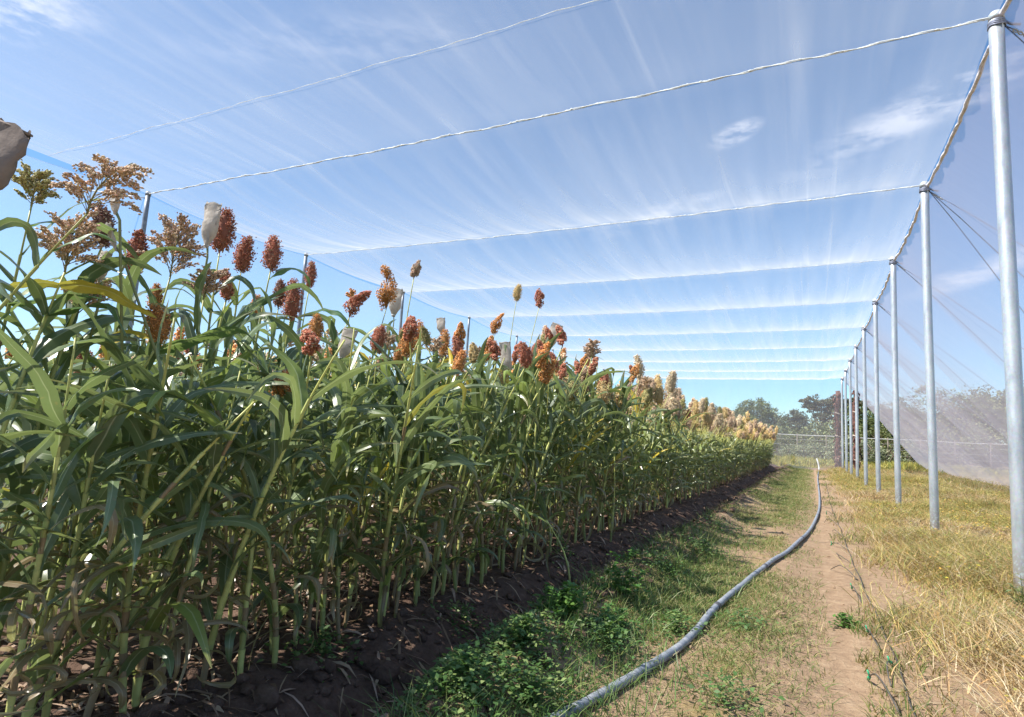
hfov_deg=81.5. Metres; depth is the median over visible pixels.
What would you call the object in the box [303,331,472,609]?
sorghum plant
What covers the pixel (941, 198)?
guy wire
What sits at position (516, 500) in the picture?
sorghum plant
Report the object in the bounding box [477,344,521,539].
sorghum plant
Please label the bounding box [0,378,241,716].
sorghum plant
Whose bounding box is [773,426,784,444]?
shrub
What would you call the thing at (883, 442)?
shrub
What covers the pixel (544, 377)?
sorghum plant
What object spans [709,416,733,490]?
sorghum plant
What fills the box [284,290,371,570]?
sorghum plant
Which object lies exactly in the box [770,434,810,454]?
shrub
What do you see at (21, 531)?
sorghum plant
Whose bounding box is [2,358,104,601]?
sorghum plant
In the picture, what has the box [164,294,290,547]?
sorghum plant
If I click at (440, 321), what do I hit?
pollination bag
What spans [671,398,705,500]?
sorghum plant
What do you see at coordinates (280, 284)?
sorghum plant
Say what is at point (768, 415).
tree
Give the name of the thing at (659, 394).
sorghum plant
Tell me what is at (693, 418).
sorghum plant
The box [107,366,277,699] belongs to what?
sorghum plant
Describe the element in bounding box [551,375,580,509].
sorghum plant
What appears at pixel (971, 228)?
guy wire
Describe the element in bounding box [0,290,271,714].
sorghum plant
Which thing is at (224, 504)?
sorghum plant
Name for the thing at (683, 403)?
sorghum plant
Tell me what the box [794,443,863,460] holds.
bush
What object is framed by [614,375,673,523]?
sorghum plant
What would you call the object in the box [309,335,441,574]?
sorghum plant
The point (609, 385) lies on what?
sorghum plant
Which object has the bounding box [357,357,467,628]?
sorghum plant
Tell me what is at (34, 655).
sorghum plant
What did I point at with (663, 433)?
sorghum plant
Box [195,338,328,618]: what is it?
sorghum plant
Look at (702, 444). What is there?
sorghum plant
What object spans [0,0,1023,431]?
sky
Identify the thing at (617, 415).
sorghum plant
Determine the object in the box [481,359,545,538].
sorghum plant
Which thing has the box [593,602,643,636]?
weed plant
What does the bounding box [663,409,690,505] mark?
sorghum plant
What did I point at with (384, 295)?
sorghum plant
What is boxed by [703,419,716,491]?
sorghum plant
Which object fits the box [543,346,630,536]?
sorghum plant
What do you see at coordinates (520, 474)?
sorghum plant
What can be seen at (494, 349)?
sorghum plant
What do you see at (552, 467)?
sorghum plant
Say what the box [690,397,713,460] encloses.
sorghum plant
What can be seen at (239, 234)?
edge rope
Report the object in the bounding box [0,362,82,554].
sorghum plant
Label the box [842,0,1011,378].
edge rope
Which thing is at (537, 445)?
sorghum plant
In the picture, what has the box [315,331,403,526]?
sorghum plant
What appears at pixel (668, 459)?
sorghum plant
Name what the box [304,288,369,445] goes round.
sorghum plant
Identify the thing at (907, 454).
bush
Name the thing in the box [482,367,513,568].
sorghum plant
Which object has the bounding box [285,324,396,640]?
sorghum plant
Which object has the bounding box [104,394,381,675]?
sorghum plant
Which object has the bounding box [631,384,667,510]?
sorghum plant
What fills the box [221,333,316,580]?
sorghum plant
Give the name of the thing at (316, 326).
sorghum plant
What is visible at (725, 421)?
sorghum plant
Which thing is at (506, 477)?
sorghum plant
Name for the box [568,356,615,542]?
sorghum plant
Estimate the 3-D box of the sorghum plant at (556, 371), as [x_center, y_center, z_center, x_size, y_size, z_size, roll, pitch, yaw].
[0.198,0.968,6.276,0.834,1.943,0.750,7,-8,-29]
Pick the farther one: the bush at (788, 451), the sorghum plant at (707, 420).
the bush at (788, 451)
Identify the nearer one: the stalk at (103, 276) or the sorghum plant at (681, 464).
the stalk at (103, 276)
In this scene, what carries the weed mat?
on the ground at (842, 669)
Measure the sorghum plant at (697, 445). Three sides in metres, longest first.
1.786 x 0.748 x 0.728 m
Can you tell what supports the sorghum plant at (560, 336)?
on the ground at (842, 669)
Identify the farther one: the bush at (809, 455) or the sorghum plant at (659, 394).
the bush at (809, 455)
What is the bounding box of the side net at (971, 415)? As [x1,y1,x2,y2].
[843,248,1023,486]
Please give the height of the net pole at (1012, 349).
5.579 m
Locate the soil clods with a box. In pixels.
[47,469,1023,716]
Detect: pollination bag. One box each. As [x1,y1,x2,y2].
[0,118,32,189]
[184,201,221,377]
[329,327,357,407]
[389,288,402,355]
[436,317,444,358]
[499,341,511,369]
[550,322,562,346]
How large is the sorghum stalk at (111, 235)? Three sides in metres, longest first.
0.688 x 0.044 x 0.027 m
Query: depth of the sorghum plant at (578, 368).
6.42 m
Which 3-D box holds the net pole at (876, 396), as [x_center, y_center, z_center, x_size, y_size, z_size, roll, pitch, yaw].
[9.775,1.124,15.810,0.254,5.556,0.145,0,-8,27]
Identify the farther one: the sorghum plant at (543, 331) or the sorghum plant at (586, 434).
the sorghum plant at (543, 331)
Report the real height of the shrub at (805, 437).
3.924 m
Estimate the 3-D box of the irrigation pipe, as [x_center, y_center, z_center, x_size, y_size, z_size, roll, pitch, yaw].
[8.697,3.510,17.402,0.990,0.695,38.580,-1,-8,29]
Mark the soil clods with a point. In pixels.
(266, 696)
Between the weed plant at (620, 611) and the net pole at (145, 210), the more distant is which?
the net pole at (145, 210)
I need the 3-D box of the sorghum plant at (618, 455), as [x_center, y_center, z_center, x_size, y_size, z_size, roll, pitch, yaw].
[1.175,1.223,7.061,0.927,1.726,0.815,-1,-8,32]
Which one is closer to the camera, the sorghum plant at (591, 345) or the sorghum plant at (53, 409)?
the sorghum plant at (53, 409)
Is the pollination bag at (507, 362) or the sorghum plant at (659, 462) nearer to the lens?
the pollination bag at (507, 362)
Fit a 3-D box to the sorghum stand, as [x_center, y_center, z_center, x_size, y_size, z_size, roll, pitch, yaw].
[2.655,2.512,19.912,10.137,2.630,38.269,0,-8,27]
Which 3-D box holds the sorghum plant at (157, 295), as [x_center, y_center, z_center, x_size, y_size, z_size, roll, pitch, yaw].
[-1.936,0.526,3.041,0.574,1.840,1.070,0,-8,27]
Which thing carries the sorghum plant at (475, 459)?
on the ground at (842, 669)
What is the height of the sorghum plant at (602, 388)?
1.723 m
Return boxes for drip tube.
[865,625,879,647]
[867,670,900,715]
[886,656,892,686]
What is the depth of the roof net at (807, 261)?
17.55 m
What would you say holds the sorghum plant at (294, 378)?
on the ground at (842, 669)
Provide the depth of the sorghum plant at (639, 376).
7.64 m
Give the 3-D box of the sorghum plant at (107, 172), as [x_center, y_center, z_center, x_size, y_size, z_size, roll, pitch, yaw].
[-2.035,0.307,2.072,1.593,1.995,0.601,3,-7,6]
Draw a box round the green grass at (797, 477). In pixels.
[340,464,973,716]
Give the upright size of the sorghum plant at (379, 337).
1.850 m
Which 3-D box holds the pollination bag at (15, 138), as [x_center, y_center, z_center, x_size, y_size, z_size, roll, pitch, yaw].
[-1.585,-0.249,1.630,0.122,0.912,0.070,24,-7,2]
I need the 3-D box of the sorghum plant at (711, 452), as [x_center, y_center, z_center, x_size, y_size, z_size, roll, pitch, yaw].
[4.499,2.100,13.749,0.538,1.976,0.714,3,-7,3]
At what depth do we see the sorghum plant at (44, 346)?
2.10 m
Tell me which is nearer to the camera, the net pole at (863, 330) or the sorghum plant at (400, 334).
the sorghum plant at (400, 334)
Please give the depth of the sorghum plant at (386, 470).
5.29 m
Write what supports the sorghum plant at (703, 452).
on the ground at (842, 669)
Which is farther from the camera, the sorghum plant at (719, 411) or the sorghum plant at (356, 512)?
the sorghum plant at (719, 411)
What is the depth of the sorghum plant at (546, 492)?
5.39 m
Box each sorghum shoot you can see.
[510,492,570,580]
[592,436,634,542]
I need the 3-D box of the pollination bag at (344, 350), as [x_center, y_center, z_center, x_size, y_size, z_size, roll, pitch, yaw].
[-1.238,0.204,4.114,0.106,0.864,0.063,15,-7,1]
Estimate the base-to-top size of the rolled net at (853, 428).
4.612 m
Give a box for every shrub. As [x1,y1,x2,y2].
[757,419,827,455]
[760,431,832,458]
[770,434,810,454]
[773,417,835,449]
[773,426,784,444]
[774,427,849,457]
[782,421,835,457]
[814,420,873,460]
[821,427,913,460]
[843,424,912,458]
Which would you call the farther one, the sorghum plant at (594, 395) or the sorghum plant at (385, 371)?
the sorghum plant at (594, 395)
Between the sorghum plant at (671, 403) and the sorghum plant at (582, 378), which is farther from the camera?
the sorghum plant at (671, 403)
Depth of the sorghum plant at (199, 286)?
2.69 m
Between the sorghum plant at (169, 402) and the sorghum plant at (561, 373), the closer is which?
the sorghum plant at (169, 402)
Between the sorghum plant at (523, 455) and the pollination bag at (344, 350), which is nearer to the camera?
the pollination bag at (344, 350)
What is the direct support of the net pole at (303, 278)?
on the ground at (842, 669)
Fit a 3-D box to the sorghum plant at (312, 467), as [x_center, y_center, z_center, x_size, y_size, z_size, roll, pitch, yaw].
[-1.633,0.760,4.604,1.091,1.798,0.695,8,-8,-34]
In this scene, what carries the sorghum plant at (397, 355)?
on the ground at (842, 669)
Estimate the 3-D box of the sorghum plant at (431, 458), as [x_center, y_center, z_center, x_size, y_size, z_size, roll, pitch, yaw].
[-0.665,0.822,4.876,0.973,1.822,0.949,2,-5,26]
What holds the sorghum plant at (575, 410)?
on the ground at (842, 669)
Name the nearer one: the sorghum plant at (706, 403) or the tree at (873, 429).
the sorghum plant at (706, 403)
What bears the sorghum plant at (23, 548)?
on the ground at (842, 669)
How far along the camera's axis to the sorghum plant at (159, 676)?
2.25 m
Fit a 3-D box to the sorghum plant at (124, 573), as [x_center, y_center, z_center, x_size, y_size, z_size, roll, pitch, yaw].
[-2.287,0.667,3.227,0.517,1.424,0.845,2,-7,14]
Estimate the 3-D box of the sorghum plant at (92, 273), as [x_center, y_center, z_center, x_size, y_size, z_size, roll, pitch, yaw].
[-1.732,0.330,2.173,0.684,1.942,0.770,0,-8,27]
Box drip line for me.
[824,478,915,715]
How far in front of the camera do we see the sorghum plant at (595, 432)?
6.93 m
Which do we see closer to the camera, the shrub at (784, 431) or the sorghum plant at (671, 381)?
the sorghum plant at (671, 381)
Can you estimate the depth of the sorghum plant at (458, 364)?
3.59 m
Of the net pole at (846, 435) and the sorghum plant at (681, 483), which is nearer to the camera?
the sorghum plant at (681, 483)
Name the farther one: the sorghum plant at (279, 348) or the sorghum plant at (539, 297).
the sorghum plant at (539, 297)
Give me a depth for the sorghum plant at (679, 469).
10.79 m
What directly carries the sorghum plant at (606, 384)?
on the ground at (842, 669)
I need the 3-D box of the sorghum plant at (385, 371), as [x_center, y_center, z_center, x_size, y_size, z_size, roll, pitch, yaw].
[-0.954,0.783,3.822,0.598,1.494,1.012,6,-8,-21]
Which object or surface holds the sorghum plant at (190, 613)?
on the ground at (842, 669)
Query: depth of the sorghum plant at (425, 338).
4.36 m
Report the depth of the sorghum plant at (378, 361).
4.39 m
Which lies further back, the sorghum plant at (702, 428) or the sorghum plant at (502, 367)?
the sorghum plant at (702, 428)
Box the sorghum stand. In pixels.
[0,327,777,570]
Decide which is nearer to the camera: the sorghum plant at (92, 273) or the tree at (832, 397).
the sorghum plant at (92, 273)
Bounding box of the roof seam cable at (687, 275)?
[412,259,887,291]
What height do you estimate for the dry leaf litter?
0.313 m
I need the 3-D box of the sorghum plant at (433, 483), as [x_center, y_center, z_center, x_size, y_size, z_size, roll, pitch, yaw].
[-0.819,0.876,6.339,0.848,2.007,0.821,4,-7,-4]
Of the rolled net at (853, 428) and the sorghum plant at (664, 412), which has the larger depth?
the rolled net at (853, 428)
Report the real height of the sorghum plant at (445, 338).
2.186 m
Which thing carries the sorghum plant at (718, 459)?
on the ground at (842, 669)
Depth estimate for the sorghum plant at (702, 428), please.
13.05 m
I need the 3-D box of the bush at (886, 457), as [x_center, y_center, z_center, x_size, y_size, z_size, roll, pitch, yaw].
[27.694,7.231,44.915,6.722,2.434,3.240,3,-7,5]
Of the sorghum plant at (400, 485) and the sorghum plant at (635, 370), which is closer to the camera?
the sorghum plant at (400, 485)
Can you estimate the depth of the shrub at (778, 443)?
69.06 m
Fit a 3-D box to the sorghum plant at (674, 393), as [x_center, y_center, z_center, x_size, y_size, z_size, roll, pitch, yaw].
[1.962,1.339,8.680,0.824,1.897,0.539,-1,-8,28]
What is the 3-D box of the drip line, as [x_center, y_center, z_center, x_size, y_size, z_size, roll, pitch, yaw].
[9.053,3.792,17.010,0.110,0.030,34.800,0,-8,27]
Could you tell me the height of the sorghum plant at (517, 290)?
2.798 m
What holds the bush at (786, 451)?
on the ground at (842, 669)
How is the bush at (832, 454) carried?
on the ground at (842, 669)
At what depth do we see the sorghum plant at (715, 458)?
14.40 m
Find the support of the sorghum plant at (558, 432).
on the ground at (842, 669)
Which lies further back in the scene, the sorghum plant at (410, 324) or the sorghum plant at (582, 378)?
the sorghum plant at (582, 378)
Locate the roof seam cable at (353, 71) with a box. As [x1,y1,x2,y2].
[49,0,598,155]
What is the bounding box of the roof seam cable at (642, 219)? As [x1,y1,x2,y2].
[307,185,919,254]
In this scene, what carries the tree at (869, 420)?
on the ground at (842, 669)
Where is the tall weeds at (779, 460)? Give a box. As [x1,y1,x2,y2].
[768,454,949,475]
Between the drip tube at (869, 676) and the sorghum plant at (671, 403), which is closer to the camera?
the drip tube at (869, 676)
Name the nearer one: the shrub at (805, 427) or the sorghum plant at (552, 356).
the sorghum plant at (552, 356)
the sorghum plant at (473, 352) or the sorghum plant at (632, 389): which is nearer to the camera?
the sorghum plant at (473, 352)
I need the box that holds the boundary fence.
[716,433,910,459]
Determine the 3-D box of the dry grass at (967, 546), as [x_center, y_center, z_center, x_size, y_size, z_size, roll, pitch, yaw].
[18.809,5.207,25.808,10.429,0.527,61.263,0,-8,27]
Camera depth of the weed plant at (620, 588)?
4.11 m
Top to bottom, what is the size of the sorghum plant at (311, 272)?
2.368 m
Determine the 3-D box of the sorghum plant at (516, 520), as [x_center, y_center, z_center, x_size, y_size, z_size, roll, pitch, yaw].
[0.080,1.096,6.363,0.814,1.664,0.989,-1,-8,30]
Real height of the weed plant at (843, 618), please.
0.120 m
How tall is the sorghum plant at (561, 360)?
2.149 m
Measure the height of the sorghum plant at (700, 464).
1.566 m
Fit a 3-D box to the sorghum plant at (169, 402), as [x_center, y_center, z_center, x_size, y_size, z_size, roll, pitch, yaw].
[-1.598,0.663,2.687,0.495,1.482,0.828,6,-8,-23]
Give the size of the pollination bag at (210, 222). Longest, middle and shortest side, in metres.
0.864 x 0.082 x 0.059 m
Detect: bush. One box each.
[771,445,812,458]
[773,444,805,457]
[777,443,829,458]
[779,443,828,456]
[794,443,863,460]
[809,440,861,461]
[824,431,888,462]
[831,441,911,463]
[862,446,914,463]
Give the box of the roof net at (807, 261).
[196,184,897,379]
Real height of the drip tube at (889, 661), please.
0.057 m
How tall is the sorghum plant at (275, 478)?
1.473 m
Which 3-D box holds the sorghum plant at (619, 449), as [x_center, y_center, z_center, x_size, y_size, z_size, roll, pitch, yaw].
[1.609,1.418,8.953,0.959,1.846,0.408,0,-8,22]
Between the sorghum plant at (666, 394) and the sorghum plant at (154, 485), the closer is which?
the sorghum plant at (154, 485)
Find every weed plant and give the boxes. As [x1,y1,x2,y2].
[527,580,595,616]
[588,551,650,595]
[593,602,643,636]
[613,547,637,560]
[828,610,861,628]
[1005,573,1023,607]
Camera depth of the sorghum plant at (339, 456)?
2.90 m
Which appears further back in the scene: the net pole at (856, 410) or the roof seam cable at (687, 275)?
the net pole at (856, 410)
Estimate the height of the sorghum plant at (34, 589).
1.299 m
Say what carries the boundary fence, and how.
on the ground at (842, 669)
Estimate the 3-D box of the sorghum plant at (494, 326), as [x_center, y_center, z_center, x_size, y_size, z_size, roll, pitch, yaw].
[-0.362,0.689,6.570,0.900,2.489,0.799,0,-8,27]
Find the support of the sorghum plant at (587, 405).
on the ground at (842, 669)
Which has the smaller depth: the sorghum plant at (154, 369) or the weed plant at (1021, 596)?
the sorghum plant at (154, 369)
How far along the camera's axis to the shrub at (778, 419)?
80.29 m
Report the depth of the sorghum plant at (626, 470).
7.30 m
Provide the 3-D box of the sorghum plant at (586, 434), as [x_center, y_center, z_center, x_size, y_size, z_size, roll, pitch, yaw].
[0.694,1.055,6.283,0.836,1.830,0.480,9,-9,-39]
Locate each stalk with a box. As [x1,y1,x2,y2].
[69,250,112,421]
[105,222,169,389]
[110,189,123,352]
[284,368,310,479]
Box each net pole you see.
[125,191,150,342]
[295,252,307,346]
[395,291,404,374]
[464,317,470,370]
[841,377,843,468]
[844,370,847,471]
[848,359,852,474]
[854,344,858,477]
[861,326,867,485]
[872,299,880,491]
[889,258,901,505]
[919,181,939,531]
[987,9,1023,596]
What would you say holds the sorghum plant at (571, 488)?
on the ground at (842, 669)
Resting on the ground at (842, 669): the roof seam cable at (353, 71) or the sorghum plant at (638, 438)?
the sorghum plant at (638, 438)
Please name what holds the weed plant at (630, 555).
on the ground at (842, 669)
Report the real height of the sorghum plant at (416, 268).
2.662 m
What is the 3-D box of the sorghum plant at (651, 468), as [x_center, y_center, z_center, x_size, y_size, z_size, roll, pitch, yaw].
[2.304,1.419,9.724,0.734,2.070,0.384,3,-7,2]
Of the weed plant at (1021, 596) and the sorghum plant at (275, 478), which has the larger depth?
the weed plant at (1021, 596)
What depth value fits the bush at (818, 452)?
47.97 m
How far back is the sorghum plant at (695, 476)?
11.51 m
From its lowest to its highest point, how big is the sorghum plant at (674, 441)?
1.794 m
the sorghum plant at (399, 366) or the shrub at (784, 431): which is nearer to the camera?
the sorghum plant at (399, 366)
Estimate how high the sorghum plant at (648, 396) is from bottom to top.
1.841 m
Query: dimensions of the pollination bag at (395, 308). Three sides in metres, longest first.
0.912 x 0.118 x 0.063 m
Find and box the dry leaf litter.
[0,467,1020,716]
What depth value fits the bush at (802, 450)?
50.53 m
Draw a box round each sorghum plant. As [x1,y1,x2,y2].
[0,153,154,345]
[0,159,139,565]
[0,200,161,635]
[0,207,169,633]
[0,228,197,668]
[0,276,159,670]
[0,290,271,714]
[0,303,256,686]
[0,329,201,716]
[0,354,172,677]
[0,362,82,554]
[0,364,94,564]
[0,366,80,696]
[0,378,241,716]
[0,379,311,716]
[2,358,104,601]
[2,369,321,716]
[3,212,263,677]
[5,282,207,643]
[5,355,224,671]
[12,350,95,632]
[19,325,179,561]
[19,357,125,620]
[28,389,175,602]
[30,386,326,716]
[38,206,284,644]
[53,369,231,695]
[88,346,221,646]
[91,363,269,596]
[95,262,258,673]
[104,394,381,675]
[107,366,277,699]
[123,340,438,687]
[136,328,406,654]
[139,235,323,606]
[148,354,336,669]
[162,351,309,629]
[164,271,279,645]
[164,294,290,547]
[173,278,337,599]
[173,278,367,589]
[187,234,309,609]
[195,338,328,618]
[201,369,336,623]
[214,354,314,542]
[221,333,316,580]
[229,400,407,648]
[241,313,331,604]
[260,260,350,563]
[260,356,378,594]
[276,327,393,539]
[283,264,424,573]
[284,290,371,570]
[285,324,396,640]
[285,363,459,627]
[287,347,355,561]
[290,367,398,644]
[295,361,379,559]
[299,325,440,589]
[300,345,491,627]
[300,368,424,641]
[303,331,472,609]
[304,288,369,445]
[304,361,393,598]
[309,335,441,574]
[310,364,418,602]
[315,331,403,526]
[315,343,411,562]
[326,358,403,549]
[328,364,430,571]
[331,353,439,515]
[350,260,454,543]
[350,327,438,511]
[356,315,509,605]
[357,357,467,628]
[359,350,497,617]
[359,357,492,601]
[361,369,479,596]
[362,347,419,585]
[363,356,410,565]
[373,319,441,505]
[377,342,509,570]
[383,349,484,566]
[392,322,508,563]
[394,337,448,571]
[398,337,513,602]
[402,339,519,592]
[407,326,521,586]
[407,335,463,554]
[414,329,450,532]
[421,341,538,594]
[423,350,470,531]
[427,392,494,559]
[429,335,493,555]
[430,358,534,584]
[435,346,487,530]
[439,357,494,532]
[440,340,497,531]
[445,339,548,575]
[453,359,531,531]
[463,359,559,586]
[464,325,571,572]
[465,313,509,500]
[465,363,554,538]
[466,327,556,567]
[466,341,555,575]
[469,348,572,558]
[470,363,552,546]
[471,284,527,509]
[472,361,546,518]
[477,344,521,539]
[477,431,535,533]
[478,389,573,563]
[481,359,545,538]
[482,360,631,570]
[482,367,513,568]
[487,325,546,499]
[495,334,569,567]
[504,288,544,521]
[512,358,587,558]
[514,361,583,508]
[514,363,569,552]
[514,422,553,537]
[515,354,588,529]
[515,394,569,518]
[519,367,579,517]
[519,380,597,554]
[526,343,583,541]
[527,372,588,525]
[528,352,579,552]
[531,370,634,533]
[532,357,605,548]
[536,372,583,549]
[542,354,598,520]
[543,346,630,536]
[547,338,633,546]
[548,380,611,545]
[551,347,570,492]
[551,365,605,542]
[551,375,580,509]
[552,366,620,532]
[553,376,611,517]
[555,375,615,543]
[559,397,613,526]
[565,392,619,529]
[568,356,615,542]
[572,386,619,519]
[574,364,642,530]
[576,358,598,497]
[576,389,658,531]
[580,363,654,535]
[585,375,618,517]
[588,389,634,530]
[588,397,648,500]
[589,407,634,507]
[591,374,647,530]
[593,379,645,529]
[594,379,629,529]
[599,376,644,497]
[604,354,656,525]
[605,383,665,522]
[610,380,645,523]
[613,391,663,515]
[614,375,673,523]
[615,374,662,499]
[615,387,653,526]
[615,397,664,509]
[616,389,662,518]
[617,397,660,518]
[621,369,677,517]
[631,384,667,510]
[632,391,658,511]
[632,400,687,521]
[634,406,718,511]
[635,379,656,512]
[635,396,679,514]
[636,385,672,505]
[637,388,678,512]
[638,401,687,510]
[642,401,682,505]
[646,398,671,503]
[649,405,685,509]
[650,398,680,510]
[651,385,683,509]
[652,421,689,500]
[655,413,689,502]
[656,390,685,485]
[656,412,681,505]
[659,398,686,505]
[659,418,687,501]
[661,421,692,508]
[663,384,694,499]
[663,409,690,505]
[663,418,695,501]
[664,407,696,503]
[669,399,699,502]
[670,420,693,502]
[670,420,701,501]
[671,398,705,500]
[674,414,711,494]
[676,414,686,496]
[679,403,715,500]
[680,401,704,497]
[680,420,703,499]
[682,411,700,498]
[682,414,722,487]
[685,416,703,498]
[686,425,712,496]
[688,416,699,496]
[688,419,712,498]
[689,406,723,494]
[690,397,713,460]
[692,411,709,492]
[692,413,710,480]
[693,412,723,495]
[695,400,719,485]
[695,419,713,494]
[696,407,728,492]
[697,409,714,492]
[697,425,713,493]
[700,418,728,491]
[702,410,724,482]
[703,412,721,487]
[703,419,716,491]
[704,425,725,489]
[708,416,724,483]
[708,428,729,487]
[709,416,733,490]
[710,425,727,488]
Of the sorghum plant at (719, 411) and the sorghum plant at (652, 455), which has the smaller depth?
the sorghum plant at (652, 455)
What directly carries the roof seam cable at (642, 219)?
attached to the net pole at (924, 189)
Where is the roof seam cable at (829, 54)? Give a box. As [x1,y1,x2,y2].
[149,17,988,193]
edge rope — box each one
[27,155,558,353]
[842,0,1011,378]
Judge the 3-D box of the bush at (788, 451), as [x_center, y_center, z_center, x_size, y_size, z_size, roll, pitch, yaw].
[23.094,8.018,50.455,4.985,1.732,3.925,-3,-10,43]
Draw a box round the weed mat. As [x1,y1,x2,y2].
[251,474,813,716]
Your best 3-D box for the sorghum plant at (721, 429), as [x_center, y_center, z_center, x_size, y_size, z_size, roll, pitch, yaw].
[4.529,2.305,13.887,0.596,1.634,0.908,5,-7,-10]
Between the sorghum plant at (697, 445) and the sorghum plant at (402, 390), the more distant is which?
the sorghum plant at (697, 445)
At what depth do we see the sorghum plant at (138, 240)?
2.55 m
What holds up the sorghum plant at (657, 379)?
on the ground at (842, 669)
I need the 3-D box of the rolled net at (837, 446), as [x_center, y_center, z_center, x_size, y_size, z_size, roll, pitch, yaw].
[18.803,4.197,34.298,0.498,4.676,0.498,0,-8,27]
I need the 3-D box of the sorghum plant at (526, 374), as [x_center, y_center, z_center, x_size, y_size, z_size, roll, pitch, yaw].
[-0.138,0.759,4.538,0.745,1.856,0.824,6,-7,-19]
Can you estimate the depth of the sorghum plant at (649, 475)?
9.02 m
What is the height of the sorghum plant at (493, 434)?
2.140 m
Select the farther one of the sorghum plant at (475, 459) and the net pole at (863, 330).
the net pole at (863, 330)
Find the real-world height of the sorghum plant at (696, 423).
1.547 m
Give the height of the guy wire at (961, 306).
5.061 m
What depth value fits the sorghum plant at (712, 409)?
11.06 m
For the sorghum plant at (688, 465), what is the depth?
11.09 m
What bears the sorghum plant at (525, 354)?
on the ground at (842, 669)
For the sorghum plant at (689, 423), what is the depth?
10.93 m
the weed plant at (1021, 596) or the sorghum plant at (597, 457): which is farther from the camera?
the sorghum plant at (597, 457)
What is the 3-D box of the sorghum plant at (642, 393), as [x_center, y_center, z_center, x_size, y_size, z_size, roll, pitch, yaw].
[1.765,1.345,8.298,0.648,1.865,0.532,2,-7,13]
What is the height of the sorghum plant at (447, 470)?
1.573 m
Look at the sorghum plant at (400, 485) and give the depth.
3.09 m
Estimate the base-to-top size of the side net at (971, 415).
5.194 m
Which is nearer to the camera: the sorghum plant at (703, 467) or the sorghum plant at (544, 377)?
the sorghum plant at (544, 377)
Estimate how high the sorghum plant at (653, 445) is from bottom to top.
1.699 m
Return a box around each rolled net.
[833,391,841,466]
[852,390,860,469]
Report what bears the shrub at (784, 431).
on the ground at (842, 669)
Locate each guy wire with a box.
[879,305,971,371]
[897,264,1022,348]
[929,191,1023,246]
[930,192,1023,276]
[931,194,1023,311]
[1005,25,1023,36]
[1006,27,1023,42]
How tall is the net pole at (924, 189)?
5.566 m
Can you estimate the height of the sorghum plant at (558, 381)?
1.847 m
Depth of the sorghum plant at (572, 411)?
7.16 m
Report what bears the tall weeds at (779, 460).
on the ground at (842, 669)
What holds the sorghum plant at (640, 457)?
on the ground at (842, 669)
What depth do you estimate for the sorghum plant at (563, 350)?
8.53 m
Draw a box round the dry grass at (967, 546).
[816,463,1023,716]
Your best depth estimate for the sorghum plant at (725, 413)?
13.37 m
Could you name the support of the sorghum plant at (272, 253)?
on the ground at (842, 669)
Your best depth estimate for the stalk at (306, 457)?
3.16 m
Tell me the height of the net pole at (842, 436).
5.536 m
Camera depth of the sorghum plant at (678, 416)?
9.40 m
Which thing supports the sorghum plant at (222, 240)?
on the ground at (842, 669)
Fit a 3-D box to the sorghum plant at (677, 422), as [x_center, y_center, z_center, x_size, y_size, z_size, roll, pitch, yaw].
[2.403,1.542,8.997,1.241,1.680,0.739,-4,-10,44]
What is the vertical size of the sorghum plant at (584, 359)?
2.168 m
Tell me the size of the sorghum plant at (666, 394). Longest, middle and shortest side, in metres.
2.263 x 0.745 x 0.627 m
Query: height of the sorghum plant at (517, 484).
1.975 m
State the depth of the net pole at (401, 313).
18.29 m
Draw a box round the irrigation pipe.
[543,458,820,716]
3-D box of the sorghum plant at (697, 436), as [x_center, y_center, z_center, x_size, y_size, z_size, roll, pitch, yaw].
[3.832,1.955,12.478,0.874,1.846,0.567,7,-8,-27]
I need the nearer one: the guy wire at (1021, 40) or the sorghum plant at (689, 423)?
the guy wire at (1021, 40)
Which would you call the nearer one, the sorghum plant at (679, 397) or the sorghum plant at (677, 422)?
the sorghum plant at (677, 422)
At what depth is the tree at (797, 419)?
107.21 m
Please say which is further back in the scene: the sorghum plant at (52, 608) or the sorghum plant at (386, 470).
the sorghum plant at (386, 470)
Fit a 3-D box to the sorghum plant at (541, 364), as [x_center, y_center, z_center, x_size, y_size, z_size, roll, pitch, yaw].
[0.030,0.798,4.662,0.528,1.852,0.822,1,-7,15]
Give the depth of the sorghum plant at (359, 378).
3.72 m
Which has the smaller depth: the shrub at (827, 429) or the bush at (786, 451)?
the bush at (786, 451)
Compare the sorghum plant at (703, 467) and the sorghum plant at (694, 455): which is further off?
the sorghum plant at (703, 467)
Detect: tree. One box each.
[732,397,791,429]
[777,408,814,436]
[798,394,848,457]
[806,394,869,422]
[828,399,893,453]
[848,414,902,458]
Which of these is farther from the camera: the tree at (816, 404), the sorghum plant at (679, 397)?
the tree at (816, 404)
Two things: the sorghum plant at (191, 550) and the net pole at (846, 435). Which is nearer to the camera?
the sorghum plant at (191, 550)
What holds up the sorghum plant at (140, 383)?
on the ground at (842, 669)
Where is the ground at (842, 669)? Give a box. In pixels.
[0,453,1023,716]
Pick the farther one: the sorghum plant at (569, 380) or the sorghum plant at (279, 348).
the sorghum plant at (569, 380)
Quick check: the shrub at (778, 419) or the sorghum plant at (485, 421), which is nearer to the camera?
the sorghum plant at (485, 421)
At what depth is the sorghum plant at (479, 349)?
5.38 m
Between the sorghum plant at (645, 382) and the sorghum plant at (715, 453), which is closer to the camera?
the sorghum plant at (645, 382)
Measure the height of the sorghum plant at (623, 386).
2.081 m

